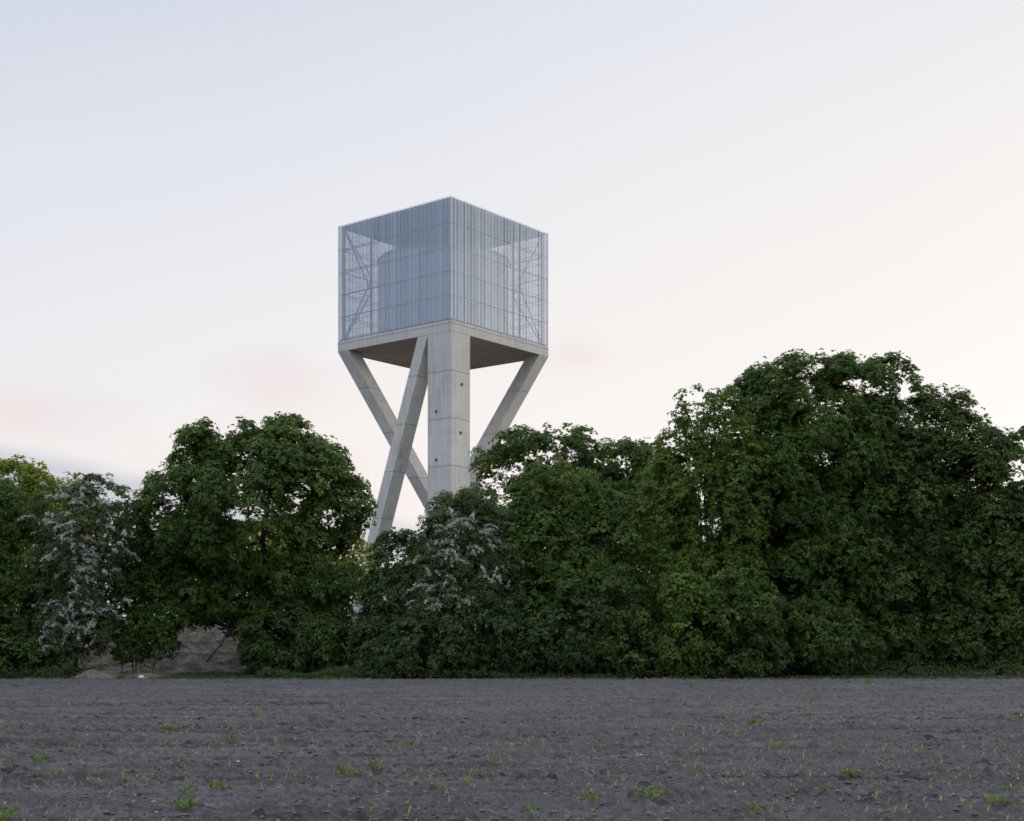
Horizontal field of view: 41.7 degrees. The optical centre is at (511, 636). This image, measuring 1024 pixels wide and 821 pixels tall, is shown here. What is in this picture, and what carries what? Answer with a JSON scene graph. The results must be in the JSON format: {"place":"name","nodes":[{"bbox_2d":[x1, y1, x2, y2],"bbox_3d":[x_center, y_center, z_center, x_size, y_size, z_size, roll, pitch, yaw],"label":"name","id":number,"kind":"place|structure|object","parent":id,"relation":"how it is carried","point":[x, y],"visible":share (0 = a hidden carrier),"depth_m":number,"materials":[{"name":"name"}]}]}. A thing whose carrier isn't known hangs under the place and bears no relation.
{"place":"outdoors","nodes":[
{"label":"outdoors","id":0,"kind":"place"},
{"bbox_2d":[15,616,362,674],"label":"hill","id":1,"kind":"structure","parent":0,"point":[187,659],"depth_m":67.04,"materials":[{"name":"soil"}]},
{"bbox_2d":[69,618,361,672],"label":"weeds","id":2,"kind":"object","parent":1,"relation":"on","point":[191,651],"visible":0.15,"depth_m":66.25,"materials":[{"name":"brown plant"}]},
{"bbox_2d":[0,677,1023,820],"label":"field","id":3,"kind":"structure","parent":0,"point":[317,693],"depth_m":21.43,"materials":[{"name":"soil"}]},
{"bbox_2d":[0,805,21,819],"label":"weed","id":4,"kind":"object","parent":3,"relation":"on","point":[12,812],"visible":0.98,"depth_m":13.28,"materials":[{"name":"green plant"}]},
{"bbox_2d":[29,754,46,760],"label":"weed","id":5,"kind":"object","parent":3,"relation":"on","point":[38,757],"visible":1,"depth_m":18.78,"materials":[{"name":"green plant"}]},
{"bbox_2d":[160,724,178,730],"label":"weed","id":6,"kind":"object","parent":3,"relation":"on","point":[169,727],"visible":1,"depth_m":25.35,"materials":[{"name":"green plant"}]},
{"bbox_2d":[170,794,197,809],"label":"weed","id":7,"kind":"object","parent":3,"relation":"on","point":[188,801],"visible":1,"depth_m":13.90,"materials":[{"name":"green plant"}]},
{"bbox_2d":[178,785,197,791],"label":"weed","id":8,"kind":"object","parent":3,"relation":"on","point":[186,788],"visible":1,"depth_m":15.29,"materials":[{"name":"green plant"}]},
{"bbox_2d":[209,779,230,789],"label":"weed","id":9,"kind":"object","parent":3,"relation":"on","point":[216,787],"visible":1,"depth_m":15.42,"materials":[{"name":"green plant"}]},
{"bbox_2d":[222,732,237,741],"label":"weed","id":10,"kind":"object","parent":3,"relation":"on","point":[231,736],"visible":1,"depth_m":22.25,"materials":[{"name":"green plant"}]},
{"bbox_2d":[330,762,349,773],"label":"weed","id":11,"kind":"object","parent":3,"relation":"on","point":[342,770],"visible":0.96,"depth_m":17.46,"materials":[{"name":"green plant"}]},
{"bbox_2d":[350,769,362,776],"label":"weed","id":12,"kind":"object","parent":3,"relation":"on","point":[354,773],"visible":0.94,"depth_m":17.08,"materials":[{"name":"green plant"}]},
{"bbox_2d":[367,762,382,768],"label":"weed","id":13,"kind":"object","parent":3,"relation":"on","point":[375,765],"visible":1,"depth_m":17.54,"materials":[{"name":"green plant"}]},
{"bbox_2d":[401,739,417,745],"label":"weed","id":14,"kind":"object","parent":3,"relation":"on","point":[407,741],"visible":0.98,"depth_m":21.83,"materials":[{"name":"green plant"}]},
{"bbox_2d":[424,779,438,788],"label":"weed","id":15,"kind":"object","parent":3,"relation":"on","point":[432,784],"visible":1,"depth_m":15.76,"materials":[{"name":"green plant"}]},
{"bbox_2d":[489,757,499,762],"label":"weed","id":16,"kind":"object","parent":3,"relation":"on","point":[494,759],"visible":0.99,"depth_m":18.73,"materials":[{"name":"green plant"}]},
{"bbox_2d":[0,694,1023,820],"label":"maize seedlings","id":17,"kind":"object","parent":3,"relation":"on","point":[1,722],"visible":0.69,"depth_m":22.49,"materials":[{"name":"green plant"}]},
{"bbox_2d":[520,805,539,812],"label":"weed","id":18,"kind":"object","parent":3,"relation":"on","point":[527,809],"visible":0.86,"depth_m":13.64,"materials":[{"name":"green plant"}]},
{"bbox_2d":[577,791,599,802],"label":"weed","id":19,"kind":"object","parent":3,"relation":"on","point":[591,796],"visible":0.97,"depth_m":14.23,"materials":[{"name":"green plant"}]},
{"bbox_2d":[637,785,665,798],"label":"weed","id":20,"kind":"object","parent":3,"relation":"on","point":[652,795],"visible":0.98,"depth_m":14.47,"materials":[{"name":"green plant"}]},
{"bbox_2d":[691,766,704,774],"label":"weed","id":21,"kind":"object","parent":3,"relation":"on","point":[695,771],"visible":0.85,"depth_m":17.53,"materials":[{"name":"green plant"}]},
{"bbox_2d":[747,802,763,811],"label":"weed","id":22,"kind":"object","parent":3,"relation":"on","point":[759,808],"visible":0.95,"depth_m":13.65,"materials":[{"name":"green plant"}]},
{"bbox_2d":[747,716,763,724],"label":"weed","id":23,"kind":"object","parent":3,"relation":"on","point":[753,721],"visible":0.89,"depth_m":27.22,"materials":[{"name":"green plant"}]},
{"bbox_2d":[772,740,792,746],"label":"weed","id":24,"kind":"object","parent":3,"relation":"on","point":[781,743],"visible":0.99,"depth_m":21.17,"materials":[{"name":"green plant"}]},
{"bbox_2d":[840,768,861,775],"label":"weed","id":25,"kind":"object","parent":3,"relation":"on","point":[846,772],"visible":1,"depth_m":17.18,"materials":[{"name":"green plant"}]},
{"bbox_2d":[861,678,875,684],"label":"weed","id":26,"kind":"object","parent":3,"relation":"on","point":[869,681],"visible":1,"depth_m":47.90,"materials":[{"name":"green plant"}]},
{"bbox_2d":[985,794,1013,804],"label":"weed","id":27,"kind":"object","parent":3,"relation":"on","point":[1002,800],"visible":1,"depth_m":14.02,"materials":[{"name":"green plant"}]},
{"bbox_2d":[1002,782,1017,790],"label":"weed","id":28,"kind":"object","parent":3,"relation":"on","point":[1006,786],"visible":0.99,"depth_m":15.66,"materials":[{"name":"green plant"}]},
{"bbox_2d":[0,0,1023,629],"label":"sky","id":29,"kind":"structure","parent":0,"point":[716,188],"materials":[{"name":"white"}]},
{"bbox_2d":[8,664,1023,678],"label":"verge","id":30,"kind":"structure","parent":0,"point":[928,674],"depth_m":63.20,"materials":[{"name":"green plant"}]},
{"bbox_2d":[0,478,58,672],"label":"tree","id":31,"kind":"object","parent":30,"relation":"on","point":[9,593],"visible":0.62,"depth_m":59.25,"materials":[{"name":"green plant"}]},
{"bbox_2d":[0,618,66,677],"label":"shrub","id":32,"kind":"object","parent":30,"relation":"on","point":[6,662],"visible":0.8,"depth_m":58.27,"materials":[{"name":"green plant"}]},
{"bbox_2d":[13,472,141,675],"bbox_3d":[-19.131,-2.587,59.141,5.598,9.412,4.665,0,0,0],"label":"hawthorn","id":33,"kind":"object","parent":30,"relation":"on","point":[77,609],"visible":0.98,"depth_m":58.58,"materials":[{"name":"green plant"}]},
{"bbox_2d":[70,667,130,678],"bbox_3d":[-17.475,1.691,57.665,2.619,0.844,2.305,0,0,0],"label":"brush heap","id":34,"kind":"object","parent":30,"relation":"on","point":[96,673],"visible":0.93,"depth_m":57.30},
{"bbox_2d":[99,484,161,673],"bbox_3d":[-17.396,-2.430,61.018,3.248,9.067,2.643,0,0,0],"label":"shrub","id":35,"kind":"object","parent":30,"relation":"on","point":[126,505],"visible":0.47,"depth_m":60.54,"materials":[{"name":"green plant"}]},
{"bbox_2d":[122,668,178,678],"bbox_3d":[-15.449,1.633,57.919,2.600,0.567,2.057,0,0,0],"label":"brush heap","id":36,"kind":"object","parent":30,"relation":"on","point":[145,675],"visible":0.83,"depth_m":57.44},
{"bbox_2d":[109,597,193,672],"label":"shrub","id":37,"kind":"object","parent":30,"relation":"on","point":[153,625],"visible":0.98,"depth_m":59.85,"materials":[{"name":"green plant"}]},
{"bbox_2d":[115,411,378,674],"bbox_3d":[-12.203,-4.292,62.370,10.681,12.560,9.950,0,0,-40],"label":"tree","id":38,"kind":"object","parent":30,"relation":"on","point":[183,553],"visible":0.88,"depth_m":60.58,"materials":[{"name":"green plant"}]},
{"bbox_2d":[206,610,236,661],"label":"dead branch","id":39,"kind":"object","parent":38,"relation":"attached to","point":[217,648],"visible":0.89,"depth_m":60.97,"materials":[{"name":"brown wood"}]},
{"bbox_2d":[234,595,361,675],"bbox_3d":[-9.573,0.097,60.551,5.798,4.037,3.762,0,0,0],"label":"shrub","id":40,"kind":"object","parent":30,"relation":"on","point":[311,646],"visible":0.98,"depth_m":59.62,"materials":[{"name":"green plant"}]},
{"bbox_2d":[347,526,445,676],"bbox_3d":[-5.041,-1.437,60.492,4.870,7.094,3.417,0,0,0],"label":"shrub","id":41,"kind":"object","parent":30,"relation":"on","point":[377,612],"visible":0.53,"depth_m":59.56,"materials":[{"name":"green plant"}]},
{"bbox_2d":[351,614,462,678],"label":"shrub","id":42,"kind":"object","parent":30,"relation":"on","point":[392,648],"visible":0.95,"depth_m":57.65,"materials":[{"name":"green plant"}]},
{"bbox_2d":[389,482,526,677],"bbox_3d":[-2.394,-2.382,59.664,6.231,8.986,4.688,0,0,0],"label":"hawthorn","id":43,"kind":"object","parent":30,"relation":"on","point":[468,549],"visible":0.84,"depth_m":58.84,"materials":[{"name":"green plant"}]},
{"bbox_2d":[421,564,549,677],"bbox_3d":[-1.151,-0.537,59.191,5.749,5.311,4.056,0,0,0],"label":"shrub","id":44,"kind":"object","parent":30,"relation":"on","point":[493,652],"visible":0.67,"depth_m":58.11,"materials":[{"name":"green plant"}]},
{"bbox_2d":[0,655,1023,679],"bbox_3d":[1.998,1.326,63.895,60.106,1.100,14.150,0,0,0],"label":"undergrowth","id":45,"kind":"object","parent":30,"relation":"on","point":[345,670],"visible":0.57,"depth_m":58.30,"materials":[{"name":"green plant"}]},
{"bbox_2d":[450,422,621,596],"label":"tree","id":46,"kind":"object","parent":30,"relation":"on","point":[510,451],"visible":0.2,"depth_m":77.37,"materials":[{"name":"green plant"}]},
{"bbox_2d":[501,577,623,676],"bbox_3d":[2.208,-0.234,58.327,5.374,4.703,3.386,0,0,0],"label":"shrub","id":47,"kind":"object","parent":30,"relation":"on","point":[575,656],"visible":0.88,"depth_m":57.46,"materials":[{"name":"green plant"}]},
{"bbox_2d":[491,453,646,669],"bbox_3d":[2.479,-3.205,61.389,7.391,10.332,6.271,0,0,0],"label":"tree","id":48,"kind":"object","parent":30,"relation":"on","point":[572,521],"visible":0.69,"depth_m":60.35,"materials":[{"name":"green plant"}]},
{"bbox_2d":[471,581,669,667],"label":"tree","id":49,"kind":"object","parent":30,"relation":"on","point":[656,621],"depth_m":74.77,"materials":[{"name":"green plant"}]},
{"bbox_2d":[563,562,681,677],"bbox_3d":[4.821,-0.568,58.491,5.121,5.371,3.786,0,0,0],"label":"shrub","id":50,"kind":"object","parent":30,"relation":"on","point":[622,651],"visible":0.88,"depth_m":57.60,"materials":[{"name":"green plant"}]},
{"bbox_2d":[584,436,705,620],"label":"tree","id":51,"kind":"object","parent":30,"relation":"on","point":[635,455],"visible":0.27,"depth_m":75.80,"materials":[{"name":"green plant"}]},
{"bbox_2d":[652,567,730,677],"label":"shrub","id":52,"kind":"object","parent":30,"relation":"on","point":[684,605],"visible":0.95,"depth_m":57.31,"materials":[{"name":"green plant"}]},
{"bbox_2d":[620,383,774,676],"bbox_3d":[8.571,-4.797,62.114,7.444,13.811,5.345,0,0,0],"label":"tree","id":53,"kind":"object","parent":30,"relation":"on","point":[665,504],"visible":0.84,"depth_m":61.21,"materials":[{"name":"green plant"}]},
{"bbox_2d":[647,503,789,666],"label":"tree","id":54,"kind":"object","parent":30,"relation":"on","point":[713,530],"visible":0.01,"depth_m":76.06,"materials":[{"name":"green plant"}]},
{"bbox_2d":[687,568,794,677],"bbox_3d":[9.957,-0.453,58.444,4.664,5.139,3.858,0,0,0],"label":"shrub","id":55,"kind":"object","parent":30,"relation":"on","point":[757,607],"visible":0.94,"depth_m":57.51,"materials":[{"name":"green plant"}]},
{"bbox_2d":[694,348,914,674],"bbox_3d":[14.063,-5.903,64.464,10.649,15.837,7.827,0,0,0],"label":"tree","id":56,"kind":"object","parent":30,"relation":"on","point":[805,488],"visible":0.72,"depth_m":62.44,"materials":[{"name":"green plant"}]},
{"bbox_2d":[750,597,885,676],"bbox_3d":[13.592,0.147,60.490,6.529,3.948,4.346,0,0,0],"label":"shrub","id":57,"kind":"object","parent":30,"relation":"on","point":[826,632],"visible":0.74,"depth_m":59.28,"materials":[{"name":"green plant"}]},
{"bbox_2d":[825,350,1003,674],"bbox_3d":[19.261,-5.934,64.972,9.388,15.845,6.766,0,0,0],"label":"tree","id":58,"kind":"object","parent":30,"relation":"on","point":[920,577],"visible":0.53,"depth_m":62.99,"materials":[{"name":"green plant"}]},
{"bbox_2d":[922,413,1023,674],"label":"tree","id":59,"kind":"object","parent":30,"relation":"on","point":[999,608],"visible":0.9,"depth_m":62.13,"materials":[{"name":"green plant"}]},
{"bbox_3d":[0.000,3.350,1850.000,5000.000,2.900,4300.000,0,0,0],"label":"ground","id":60,"kind":"structure","parent":0,"visible":0},
{"bbox_2d":[0,453,107,593],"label":"tree","id":61,"kind":"object","parent":60,"relation":"on","point":[32,475],"visible":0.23,"depth_m":82.47,"materials":[{"name":"green plant"}]},
{"bbox_2d":[153,517,293,594],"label":"tree","id":62,"kind":"object","parent":60,"relation":"on","point":[253,537],"visible":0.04,"depth_m":98.51,"materials":[{"name":"green plant"}]},
{"bbox_2d":[296,537,381,605],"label":"tree","id":63,"kind":"object","parent":60,"relation":"on","point":[362,550],"visible":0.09,"depth_m":95.24,"materials":[{"name":"green plant"}]},
{"bbox_2d":[338,196,547,618],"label":"water tower","id":64,"kind":"structure","parent":60,"relation":"on","point":[441,298],"depth_m":135.03,"materials":[{"name":"concrete"}]}
]}

